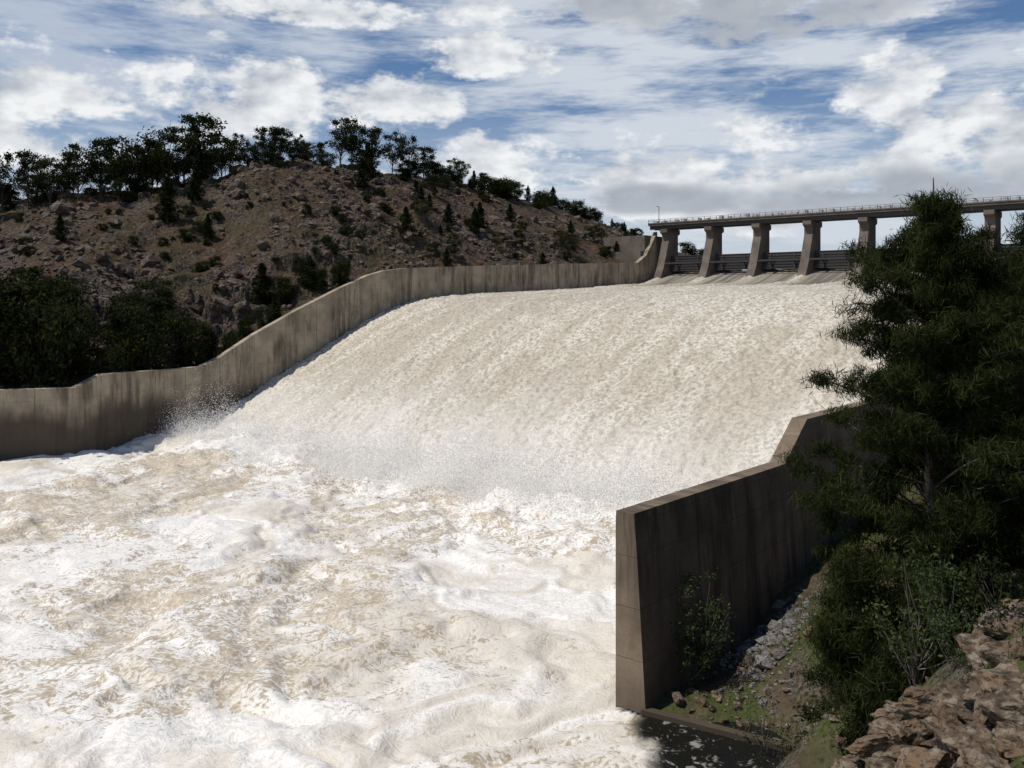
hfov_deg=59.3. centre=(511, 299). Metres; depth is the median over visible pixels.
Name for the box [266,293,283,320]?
cypress tree
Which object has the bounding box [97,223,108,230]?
shrub
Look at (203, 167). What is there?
eucalyptus tree
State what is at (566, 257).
shrub
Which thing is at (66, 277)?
shrub
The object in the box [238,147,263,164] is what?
shrub
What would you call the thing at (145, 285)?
eucalyptus tree
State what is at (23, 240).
shrub
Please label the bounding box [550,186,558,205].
cypress tree
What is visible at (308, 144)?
eucalyptus tree
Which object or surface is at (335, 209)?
shrub
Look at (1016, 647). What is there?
loose stones
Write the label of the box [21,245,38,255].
shrub
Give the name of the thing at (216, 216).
shrub
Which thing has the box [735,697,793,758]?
sapling
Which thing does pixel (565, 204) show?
eucalyptus tree
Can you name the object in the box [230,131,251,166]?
eucalyptus tree
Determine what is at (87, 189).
shrub
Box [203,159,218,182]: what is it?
eucalyptus tree
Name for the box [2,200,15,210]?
shrub
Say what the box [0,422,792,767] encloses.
basin water
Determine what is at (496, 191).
shrub
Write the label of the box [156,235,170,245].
shrub
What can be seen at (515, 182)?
shrub
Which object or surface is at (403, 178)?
cypress tree
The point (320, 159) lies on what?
shrub
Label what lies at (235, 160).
eucalyptus tree
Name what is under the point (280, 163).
shrub
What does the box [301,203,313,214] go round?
shrub
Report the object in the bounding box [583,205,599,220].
shrub
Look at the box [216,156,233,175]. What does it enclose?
eucalyptus tree
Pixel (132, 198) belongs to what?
shrub
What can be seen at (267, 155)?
shrub
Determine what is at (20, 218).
shrub
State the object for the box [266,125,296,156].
eucalyptus tree
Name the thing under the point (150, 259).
hill rock rubble
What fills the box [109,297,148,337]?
shrub
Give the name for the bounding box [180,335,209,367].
shrub
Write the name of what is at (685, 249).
shrub
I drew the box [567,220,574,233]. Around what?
cypress tree
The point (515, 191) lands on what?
shrub
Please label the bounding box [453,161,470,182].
eucalyptus tree
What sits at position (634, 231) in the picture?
shrub
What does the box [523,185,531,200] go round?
cypress tree
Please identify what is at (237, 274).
shrub
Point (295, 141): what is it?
eucalyptus tree
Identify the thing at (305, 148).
eucalyptus tree
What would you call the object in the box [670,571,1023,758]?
bank stones
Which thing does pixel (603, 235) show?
eucalyptus tree
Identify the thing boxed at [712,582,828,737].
grey rubble
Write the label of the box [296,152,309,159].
shrub
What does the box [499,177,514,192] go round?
shrub
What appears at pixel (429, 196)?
cypress tree
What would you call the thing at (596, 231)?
tree
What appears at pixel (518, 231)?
shrub
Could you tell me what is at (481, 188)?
cypress tree
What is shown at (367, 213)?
shrub
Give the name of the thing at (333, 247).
shrub
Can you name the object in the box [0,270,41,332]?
eucalyptus tree
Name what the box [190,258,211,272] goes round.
shrub
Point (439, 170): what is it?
eucalyptus tree
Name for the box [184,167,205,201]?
cypress tree
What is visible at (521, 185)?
eucalyptus tree
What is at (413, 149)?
eucalyptus tree
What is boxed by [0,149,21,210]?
eucalyptus tree
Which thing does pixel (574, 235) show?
eucalyptus tree
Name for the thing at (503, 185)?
shrub
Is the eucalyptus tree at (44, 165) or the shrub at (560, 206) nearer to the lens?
the eucalyptus tree at (44, 165)
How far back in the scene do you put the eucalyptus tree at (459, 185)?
234.42 m
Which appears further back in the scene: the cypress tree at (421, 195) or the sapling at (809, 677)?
the cypress tree at (421, 195)
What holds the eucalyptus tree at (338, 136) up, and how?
on the rocky hill
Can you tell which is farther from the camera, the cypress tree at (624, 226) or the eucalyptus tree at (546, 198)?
the cypress tree at (624, 226)
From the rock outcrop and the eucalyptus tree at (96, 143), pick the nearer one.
the rock outcrop
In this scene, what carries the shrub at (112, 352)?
on the rocky hill
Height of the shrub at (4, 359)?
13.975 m
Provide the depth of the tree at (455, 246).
182.74 m
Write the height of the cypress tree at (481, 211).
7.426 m
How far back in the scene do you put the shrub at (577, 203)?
297.72 m
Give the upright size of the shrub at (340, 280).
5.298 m
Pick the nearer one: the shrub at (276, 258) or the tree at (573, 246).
the shrub at (276, 258)
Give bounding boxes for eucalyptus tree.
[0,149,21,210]
[0,263,73,331]
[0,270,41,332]
[10,149,44,208]
[14,176,41,194]
[16,156,62,190]
[28,154,70,203]
[42,273,105,311]
[49,166,62,192]
[56,171,83,197]
[59,151,84,192]
[60,142,101,198]
[74,136,116,190]
[81,169,100,187]
[83,156,119,196]
[91,133,155,198]
[93,303,160,363]
[108,290,166,324]
[109,177,127,203]
[112,146,149,191]
[120,149,165,185]
[127,276,177,309]
[131,125,204,182]
[132,140,174,187]
[157,172,175,185]
[160,153,199,184]
[162,124,209,183]
[170,112,235,173]
[197,158,216,178]
[202,132,237,179]
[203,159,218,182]
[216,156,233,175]
[220,140,242,173]
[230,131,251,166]
[250,142,276,160]
[251,126,270,160]
[256,125,295,160]
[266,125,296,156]
[268,276,295,302]
[287,139,314,159]
[293,134,305,155]
[304,142,319,159]
[313,141,328,158]
[325,115,364,166]
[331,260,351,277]
[340,117,367,162]
[347,148,374,163]
[355,125,391,167]
[371,153,380,166]
[380,128,412,174]
[391,160,417,173]
[395,133,421,169]
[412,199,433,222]
[414,205,433,221]
[416,145,441,177]
[417,162,432,179]
[421,173,439,189]
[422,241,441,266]
[426,160,441,174]
[436,174,451,190]
[438,174,454,183]
[444,158,463,174]
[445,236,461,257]
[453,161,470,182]
[455,179,464,189]
[478,172,488,183]
[489,230,507,250]
[513,183,526,197]
[539,195,555,209]
[552,229,568,244]
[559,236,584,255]
[560,201,569,209]
[568,234,578,240]
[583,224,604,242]
[595,229,606,239]
[624,230,632,235]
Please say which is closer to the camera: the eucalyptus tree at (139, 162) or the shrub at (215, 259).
the shrub at (215, 259)
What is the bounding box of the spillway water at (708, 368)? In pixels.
[204,267,930,499]
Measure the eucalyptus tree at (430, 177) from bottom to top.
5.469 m
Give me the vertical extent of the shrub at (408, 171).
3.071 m
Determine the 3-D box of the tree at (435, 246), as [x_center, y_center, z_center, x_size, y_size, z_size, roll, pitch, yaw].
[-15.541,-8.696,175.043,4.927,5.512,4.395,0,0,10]
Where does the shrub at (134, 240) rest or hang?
on the rocky hill
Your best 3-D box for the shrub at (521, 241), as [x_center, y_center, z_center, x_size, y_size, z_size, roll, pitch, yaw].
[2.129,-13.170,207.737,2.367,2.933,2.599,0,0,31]
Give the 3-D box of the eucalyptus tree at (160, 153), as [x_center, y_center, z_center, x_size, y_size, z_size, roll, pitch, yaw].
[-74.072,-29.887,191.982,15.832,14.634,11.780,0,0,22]
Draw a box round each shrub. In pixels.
[0,190,23,203]
[0,285,44,388]
[0,285,91,388]
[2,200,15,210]
[2,272,67,352]
[12,211,24,222]
[13,234,35,247]
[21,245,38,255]
[22,177,59,203]
[36,269,85,311]
[40,288,102,378]
[54,184,72,191]
[84,186,97,194]
[90,338,133,375]
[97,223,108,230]
[99,294,157,370]
[104,208,112,214]
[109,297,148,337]
[119,190,137,202]
[121,174,153,197]
[127,235,140,245]
[133,326,170,370]
[144,302,209,367]
[146,186,157,193]
[146,214,155,219]
[149,281,180,316]
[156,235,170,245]
[159,251,171,259]
[176,225,196,241]
[178,204,196,215]
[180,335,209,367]
[190,221,205,231]
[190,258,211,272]
[196,315,218,361]
[198,168,219,178]
[202,238,212,245]
[208,254,222,267]
[210,211,223,219]
[211,282,218,291]
[217,326,240,354]
[233,272,243,278]
[235,315,253,341]
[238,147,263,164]
[244,201,253,207]
[250,303,277,330]
[262,150,284,164]
[262,151,276,164]
[270,256,280,261]
[271,160,285,167]
[274,157,286,163]
[275,281,295,305]
[286,146,305,159]
[290,254,305,275]
[291,283,299,293]
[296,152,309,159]
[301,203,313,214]
[310,261,327,290]
[311,246,318,253]
[315,151,338,167]
[320,235,333,246]
[326,242,340,254]
[328,205,343,215]
[330,257,353,285]
[334,213,348,222]
[339,224,353,235]
[355,229,366,238]
[362,193,371,202]
[362,208,369,216]
[373,188,386,196]
[377,202,388,210]
[381,205,393,213]
[398,167,412,177]
[406,164,422,175]
[425,161,448,179]
[438,170,455,180]
[444,223,453,232]
[452,174,463,183]
[463,216,471,226]
[466,178,478,188]
[476,175,492,187]
[477,176,500,192]
[478,194,491,202]
[486,183,499,194]
[488,178,511,198]
[491,179,510,197]
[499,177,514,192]
[506,181,524,198]
[507,179,524,197]
[513,229,524,236]
[515,220,527,228]
[516,238,524,247]
[533,188,553,203]
[533,193,545,205]
[533,193,550,207]
[556,197,568,211]
[562,198,587,215]
[562,250,569,260]
[568,205,580,214]
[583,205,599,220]
[589,209,603,221]
[597,250,607,256]
[599,245,612,253]
[610,222,621,228]
[629,228,638,235]
[678,241,695,254]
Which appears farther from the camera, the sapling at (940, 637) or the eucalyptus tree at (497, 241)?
the eucalyptus tree at (497, 241)
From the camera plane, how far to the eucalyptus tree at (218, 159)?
196.10 m
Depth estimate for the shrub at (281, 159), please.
200.61 m
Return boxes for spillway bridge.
[604,195,1023,278]
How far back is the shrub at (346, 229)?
173.08 m
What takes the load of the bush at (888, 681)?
on the river bank at (818, 752)
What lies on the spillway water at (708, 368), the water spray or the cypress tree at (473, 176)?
the water spray
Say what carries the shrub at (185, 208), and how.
on the rocky hill
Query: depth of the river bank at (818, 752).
43.15 m
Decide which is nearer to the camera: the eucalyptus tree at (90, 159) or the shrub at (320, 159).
the eucalyptus tree at (90, 159)
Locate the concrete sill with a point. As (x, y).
(692, 723)
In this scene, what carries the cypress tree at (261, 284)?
on the rocky hill
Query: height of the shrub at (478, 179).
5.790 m
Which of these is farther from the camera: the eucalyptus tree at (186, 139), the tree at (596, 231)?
the tree at (596, 231)
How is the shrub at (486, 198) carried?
on the rocky hill
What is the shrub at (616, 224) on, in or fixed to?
on the rocky hill
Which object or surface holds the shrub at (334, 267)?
on the rocky hill
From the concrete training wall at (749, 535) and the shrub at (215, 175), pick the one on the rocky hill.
the shrub at (215, 175)
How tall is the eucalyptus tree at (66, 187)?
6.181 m
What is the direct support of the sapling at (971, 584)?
on the river bank at (818, 752)
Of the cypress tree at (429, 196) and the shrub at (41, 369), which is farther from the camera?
the cypress tree at (429, 196)
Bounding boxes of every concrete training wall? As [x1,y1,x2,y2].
[0,232,656,460]
[616,257,1019,712]
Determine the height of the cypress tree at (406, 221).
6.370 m
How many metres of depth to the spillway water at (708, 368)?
115.14 m
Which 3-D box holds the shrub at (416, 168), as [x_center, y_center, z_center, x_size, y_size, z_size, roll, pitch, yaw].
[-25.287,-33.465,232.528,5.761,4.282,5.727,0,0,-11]
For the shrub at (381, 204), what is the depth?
188.62 m
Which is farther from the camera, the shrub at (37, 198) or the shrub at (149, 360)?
the shrub at (37, 198)
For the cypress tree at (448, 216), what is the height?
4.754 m
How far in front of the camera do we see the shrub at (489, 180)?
253.22 m
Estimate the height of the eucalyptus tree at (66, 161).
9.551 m
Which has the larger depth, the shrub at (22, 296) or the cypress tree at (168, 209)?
the cypress tree at (168, 209)
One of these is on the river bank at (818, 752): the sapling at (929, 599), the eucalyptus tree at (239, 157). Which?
the sapling at (929, 599)
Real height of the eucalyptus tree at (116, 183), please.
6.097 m
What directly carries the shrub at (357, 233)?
on the rocky hill
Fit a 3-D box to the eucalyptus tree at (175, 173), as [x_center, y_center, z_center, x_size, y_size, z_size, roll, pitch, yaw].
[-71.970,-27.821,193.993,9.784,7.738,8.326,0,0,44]
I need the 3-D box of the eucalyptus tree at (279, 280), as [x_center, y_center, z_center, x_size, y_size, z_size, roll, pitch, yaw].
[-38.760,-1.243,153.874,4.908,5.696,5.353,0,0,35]
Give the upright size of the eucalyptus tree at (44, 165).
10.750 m
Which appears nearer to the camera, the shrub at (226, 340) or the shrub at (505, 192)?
the shrub at (226, 340)
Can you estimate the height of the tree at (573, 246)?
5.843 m
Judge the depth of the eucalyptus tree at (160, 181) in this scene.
189.81 m
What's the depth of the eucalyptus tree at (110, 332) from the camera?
128.09 m
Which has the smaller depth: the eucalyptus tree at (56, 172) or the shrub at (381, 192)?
the eucalyptus tree at (56, 172)
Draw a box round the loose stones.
[896,630,1023,767]
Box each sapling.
[670,567,738,683]
[671,632,713,687]
[733,696,760,742]
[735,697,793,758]
[780,723,804,753]
[790,659,853,725]
[856,538,989,686]
[908,545,980,659]
[922,607,980,668]
[956,545,1023,640]
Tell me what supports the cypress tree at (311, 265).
on the rocky hill
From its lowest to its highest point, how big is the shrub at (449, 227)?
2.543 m
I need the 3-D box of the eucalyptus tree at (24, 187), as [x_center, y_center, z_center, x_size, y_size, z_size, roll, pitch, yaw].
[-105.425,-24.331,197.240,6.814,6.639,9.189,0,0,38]
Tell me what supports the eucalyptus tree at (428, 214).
on the rocky hill
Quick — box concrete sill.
[641,707,794,752]
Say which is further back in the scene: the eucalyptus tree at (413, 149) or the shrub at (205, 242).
the eucalyptus tree at (413, 149)
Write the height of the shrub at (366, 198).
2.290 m
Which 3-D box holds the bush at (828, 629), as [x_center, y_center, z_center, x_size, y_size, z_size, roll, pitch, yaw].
[15.226,14.820,40.273,5.578,6.948,5.941,0,0,0]
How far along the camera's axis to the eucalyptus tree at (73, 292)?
132.34 m
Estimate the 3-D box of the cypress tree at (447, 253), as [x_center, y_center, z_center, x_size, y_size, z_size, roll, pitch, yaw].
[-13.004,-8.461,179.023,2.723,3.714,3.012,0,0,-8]
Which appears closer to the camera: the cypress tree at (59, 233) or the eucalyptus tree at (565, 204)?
the cypress tree at (59, 233)
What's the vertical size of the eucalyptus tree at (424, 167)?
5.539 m
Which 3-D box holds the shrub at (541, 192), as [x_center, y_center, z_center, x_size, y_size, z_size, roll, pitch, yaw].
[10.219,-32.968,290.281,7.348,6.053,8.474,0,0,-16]
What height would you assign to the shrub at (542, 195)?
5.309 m
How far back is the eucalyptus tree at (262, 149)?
209.10 m
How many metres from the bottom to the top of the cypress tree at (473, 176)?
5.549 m
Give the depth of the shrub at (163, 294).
140.34 m
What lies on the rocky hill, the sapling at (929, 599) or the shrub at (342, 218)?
the shrub at (342, 218)
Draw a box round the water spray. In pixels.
[137,362,782,532]
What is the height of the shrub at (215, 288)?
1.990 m
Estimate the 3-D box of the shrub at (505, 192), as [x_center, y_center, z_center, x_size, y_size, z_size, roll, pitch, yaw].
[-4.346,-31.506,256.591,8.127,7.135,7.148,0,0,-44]
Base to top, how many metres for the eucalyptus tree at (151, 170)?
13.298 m
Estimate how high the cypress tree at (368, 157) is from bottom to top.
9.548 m
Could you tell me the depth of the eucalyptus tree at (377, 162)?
216.57 m
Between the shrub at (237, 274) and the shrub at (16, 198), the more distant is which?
the shrub at (16, 198)
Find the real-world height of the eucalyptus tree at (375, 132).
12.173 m
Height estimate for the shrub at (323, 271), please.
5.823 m
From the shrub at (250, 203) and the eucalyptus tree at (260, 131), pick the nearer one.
the shrub at (250, 203)
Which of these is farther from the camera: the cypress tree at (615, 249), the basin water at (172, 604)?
the cypress tree at (615, 249)
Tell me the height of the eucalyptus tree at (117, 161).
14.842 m
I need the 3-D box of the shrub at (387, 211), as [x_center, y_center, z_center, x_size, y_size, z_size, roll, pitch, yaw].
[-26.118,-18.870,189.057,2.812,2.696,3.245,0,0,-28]
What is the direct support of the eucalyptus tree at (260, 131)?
on the rocky hill
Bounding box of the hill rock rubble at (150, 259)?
[0,157,629,388]
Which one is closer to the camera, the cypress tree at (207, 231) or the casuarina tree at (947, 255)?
the casuarina tree at (947, 255)
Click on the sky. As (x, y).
(695, 109)
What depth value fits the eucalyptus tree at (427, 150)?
232.62 m
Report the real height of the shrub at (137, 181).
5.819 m
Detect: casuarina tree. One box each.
[773,178,1023,670]
[888,284,1023,490]
[918,210,1023,551]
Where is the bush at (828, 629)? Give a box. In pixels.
[792,559,905,704]
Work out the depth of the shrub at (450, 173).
239.79 m
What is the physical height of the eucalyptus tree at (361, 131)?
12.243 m
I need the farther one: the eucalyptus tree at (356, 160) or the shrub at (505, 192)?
the shrub at (505, 192)
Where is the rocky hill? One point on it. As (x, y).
(244, 230)
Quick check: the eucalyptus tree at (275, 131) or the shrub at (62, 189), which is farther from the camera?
the eucalyptus tree at (275, 131)
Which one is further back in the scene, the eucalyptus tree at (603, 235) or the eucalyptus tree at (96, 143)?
the eucalyptus tree at (603, 235)
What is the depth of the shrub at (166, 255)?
161.48 m
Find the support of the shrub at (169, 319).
on the rocky hill
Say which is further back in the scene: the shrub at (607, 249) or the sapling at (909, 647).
the shrub at (607, 249)
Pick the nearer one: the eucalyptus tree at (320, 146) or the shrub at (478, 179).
the eucalyptus tree at (320, 146)
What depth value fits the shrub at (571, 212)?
296.62 m
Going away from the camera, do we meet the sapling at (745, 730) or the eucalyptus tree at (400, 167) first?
the sapling at (745, 730)
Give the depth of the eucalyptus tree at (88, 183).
190.83 m
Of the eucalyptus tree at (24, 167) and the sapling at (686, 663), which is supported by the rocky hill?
the eucalyptus tree at (24, 167)
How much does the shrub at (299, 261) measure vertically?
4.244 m
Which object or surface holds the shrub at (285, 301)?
on the rocky hill
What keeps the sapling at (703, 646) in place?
on the river bank at (818, 752)
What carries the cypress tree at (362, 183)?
on the rocky hill
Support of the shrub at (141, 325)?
on the rocky hill
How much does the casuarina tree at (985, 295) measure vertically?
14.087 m
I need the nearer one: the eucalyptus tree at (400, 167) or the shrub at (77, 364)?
the shrub at (77, 364)
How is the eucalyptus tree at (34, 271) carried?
on the rocky hill
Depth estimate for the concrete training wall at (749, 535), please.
49.40 m
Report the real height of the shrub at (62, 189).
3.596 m
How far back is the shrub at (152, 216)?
174.80 m
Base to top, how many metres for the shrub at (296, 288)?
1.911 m
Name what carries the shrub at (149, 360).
on the rocky hill
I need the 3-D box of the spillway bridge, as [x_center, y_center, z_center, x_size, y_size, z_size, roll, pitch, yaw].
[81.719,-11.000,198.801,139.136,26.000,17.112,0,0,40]
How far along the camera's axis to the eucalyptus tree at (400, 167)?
234.80 m
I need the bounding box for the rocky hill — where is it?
[0,158,740,388]
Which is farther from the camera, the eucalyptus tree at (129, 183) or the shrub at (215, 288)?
the eucalyptus tree at (129, 183)
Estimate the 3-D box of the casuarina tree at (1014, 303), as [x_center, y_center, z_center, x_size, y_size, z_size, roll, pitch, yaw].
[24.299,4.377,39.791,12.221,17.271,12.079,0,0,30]
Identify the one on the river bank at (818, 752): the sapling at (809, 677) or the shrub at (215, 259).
the sapling at (809, 677)
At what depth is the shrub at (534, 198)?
279.61 m
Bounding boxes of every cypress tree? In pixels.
[50,214,70,241]
[150,177,181,222]
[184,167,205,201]
[198,213,215,237]
[248,263,273,305]
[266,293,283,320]
[298,255,320,289]
[352,158,370,189]
[354,142,380,179]
[397,206,415,233]
[400,169,408,180]
[413,179,419,191]
[417,186,424,199]
[425,194,433,206]
[437,225,443,234]
[441,248,452,264]
[442,203,454,223]
[467,208,482,233]
[470,170,478,187]
[477,202,489,228]
[479,184,485,194]
[504,203,516,222]
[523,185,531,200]
[537,252,546,263]
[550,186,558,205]
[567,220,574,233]
[612,241,621,251]
[621,222,627,231]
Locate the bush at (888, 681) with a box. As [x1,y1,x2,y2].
[794,638,946,750]
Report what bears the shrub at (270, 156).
on the rocky hill
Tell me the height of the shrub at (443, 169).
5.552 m
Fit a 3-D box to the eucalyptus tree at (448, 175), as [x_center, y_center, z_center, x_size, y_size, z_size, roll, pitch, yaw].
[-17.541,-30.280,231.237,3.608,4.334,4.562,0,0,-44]
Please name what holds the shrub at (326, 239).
on the rocky hill
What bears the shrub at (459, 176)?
on the rocky hill
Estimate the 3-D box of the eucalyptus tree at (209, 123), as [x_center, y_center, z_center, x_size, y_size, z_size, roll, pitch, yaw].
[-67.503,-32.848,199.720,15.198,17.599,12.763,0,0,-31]
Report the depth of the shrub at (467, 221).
203.51 m
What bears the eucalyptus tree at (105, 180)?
on the rocky hill
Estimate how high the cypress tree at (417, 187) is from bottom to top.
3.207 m
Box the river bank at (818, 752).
[654,441,1023,767]
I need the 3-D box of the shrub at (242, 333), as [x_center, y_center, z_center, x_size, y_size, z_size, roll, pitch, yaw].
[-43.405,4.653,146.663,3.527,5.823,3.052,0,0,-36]
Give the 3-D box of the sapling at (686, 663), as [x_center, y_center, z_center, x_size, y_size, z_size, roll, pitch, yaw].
[9.071,18.094,44.927,2.259,3.434,2.095,0,0,0]
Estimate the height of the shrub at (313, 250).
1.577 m
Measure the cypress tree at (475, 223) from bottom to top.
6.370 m
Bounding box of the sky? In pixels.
[0,0,1023,256]
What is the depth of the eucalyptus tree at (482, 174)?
255.03 m
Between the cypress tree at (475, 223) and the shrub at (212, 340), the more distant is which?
the cypress tree at (475, 223)
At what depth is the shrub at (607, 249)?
234.18 m
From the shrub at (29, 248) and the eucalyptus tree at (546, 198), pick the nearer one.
the shrub at (29, 248)
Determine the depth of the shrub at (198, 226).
174.07 m
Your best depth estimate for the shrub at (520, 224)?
218.07 m
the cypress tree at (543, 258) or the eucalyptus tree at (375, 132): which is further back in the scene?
the eucalyptus tree at (375, 132)
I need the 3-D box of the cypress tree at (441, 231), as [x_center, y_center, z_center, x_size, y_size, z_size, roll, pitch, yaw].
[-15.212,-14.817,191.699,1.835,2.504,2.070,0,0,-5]
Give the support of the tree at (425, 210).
on the rocky hill
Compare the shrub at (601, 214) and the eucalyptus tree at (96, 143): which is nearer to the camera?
the eucalyptus tree at (96, 143)
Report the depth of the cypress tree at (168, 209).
175.98 m
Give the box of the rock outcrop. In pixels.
[831,596,1023,767]
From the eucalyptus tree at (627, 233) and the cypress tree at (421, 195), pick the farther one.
the eucalyptus tree at (627, 233)
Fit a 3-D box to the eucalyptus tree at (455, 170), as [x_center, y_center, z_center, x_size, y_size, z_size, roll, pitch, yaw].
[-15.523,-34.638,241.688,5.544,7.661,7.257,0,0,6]
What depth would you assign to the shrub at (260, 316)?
146.37 m
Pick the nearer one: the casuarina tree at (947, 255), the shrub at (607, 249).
the casuarina tree at (947, 255)
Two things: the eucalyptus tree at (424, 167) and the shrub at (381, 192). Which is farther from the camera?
the eucalyptus tree at (424, 167)
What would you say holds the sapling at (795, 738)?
on the river bank at (818, 752)
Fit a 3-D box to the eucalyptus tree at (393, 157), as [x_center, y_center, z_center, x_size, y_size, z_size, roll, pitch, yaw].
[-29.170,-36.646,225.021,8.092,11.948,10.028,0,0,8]
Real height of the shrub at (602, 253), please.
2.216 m
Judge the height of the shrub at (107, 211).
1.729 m
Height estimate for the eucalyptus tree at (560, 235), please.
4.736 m
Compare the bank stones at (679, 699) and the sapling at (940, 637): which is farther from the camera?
the bank stones at (679, 699)
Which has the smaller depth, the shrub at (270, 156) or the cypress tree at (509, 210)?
the shrub at (270, 156)
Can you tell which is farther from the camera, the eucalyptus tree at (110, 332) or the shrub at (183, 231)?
the shrub at (183, 231)
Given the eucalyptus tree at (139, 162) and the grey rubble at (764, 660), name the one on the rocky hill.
the eucalyptus tree at (139, 162)
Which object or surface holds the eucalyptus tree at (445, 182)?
on the rocky hill
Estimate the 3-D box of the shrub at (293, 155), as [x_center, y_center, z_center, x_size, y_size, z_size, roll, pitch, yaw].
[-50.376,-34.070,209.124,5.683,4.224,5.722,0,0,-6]
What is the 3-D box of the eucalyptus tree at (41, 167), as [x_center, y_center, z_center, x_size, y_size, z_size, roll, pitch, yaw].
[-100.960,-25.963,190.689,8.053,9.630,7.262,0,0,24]
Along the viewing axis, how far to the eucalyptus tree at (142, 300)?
134.57 m
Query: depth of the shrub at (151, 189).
187.83 m
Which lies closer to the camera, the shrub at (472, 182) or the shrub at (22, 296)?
the shrub at (22, 296)

